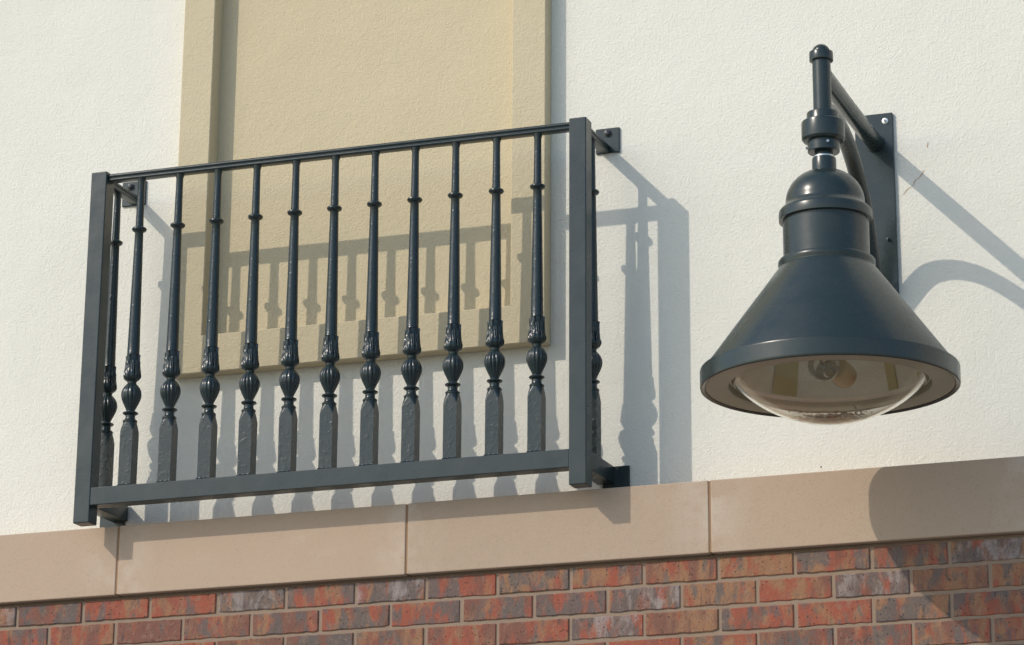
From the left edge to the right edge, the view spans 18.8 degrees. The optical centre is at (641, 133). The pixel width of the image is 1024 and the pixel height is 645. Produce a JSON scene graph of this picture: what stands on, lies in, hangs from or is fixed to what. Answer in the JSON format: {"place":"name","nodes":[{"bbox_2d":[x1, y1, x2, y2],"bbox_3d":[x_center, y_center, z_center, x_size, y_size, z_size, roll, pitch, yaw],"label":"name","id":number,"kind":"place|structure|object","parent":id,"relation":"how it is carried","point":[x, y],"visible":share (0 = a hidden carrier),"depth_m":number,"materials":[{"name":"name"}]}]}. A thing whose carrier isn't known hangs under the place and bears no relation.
{"place":"outdoors","nodes":[
{"label":"outdoors","id":0,"kind":"place"},
{"label":"ground","id":1,"kind":"structure","parent":0,"visible":0},
{"bbox_2d":[0,0,1023,644],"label":"building","id":2,"kind":"structure","parent":1,"relation":"on","point":[714,524],"depth_m":8.49,"materials":[{"name":"beige paint"}]},
{"bbox_2d":[73,117,629,527],"bbox_3d":[-0.818,0.527,8.547,1.574,1.058,0.242,-6,-20,17],"label":"balcony railing","id":3,"kind":"object","parent":2,"relation":"attached to","point":[580,460],"visible":1,"depth_m":8.42,"materials":[{"name":"metal"}]},
{"bbox_2d":[176,0,551,379],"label":"blind window","id":4,"kind":"structure","parent":2,"relation":"in","point":[261,78],"depth_m":8.82,"materials":[{"name":"beige paint"}]},
{"bbox_2d":[700,44,960,424],"bbox_3d":[0.542,0.260,7.767,0.631,0.985,0.867,-18,-26,41],"label":"wall lamp","id":5,"kind":"object","parent":2,"relation":"attached to","point":[830,328],"visible":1,"depth_m":7.50,"materials":[{"name":"painted metal"},{"name":"glass"}]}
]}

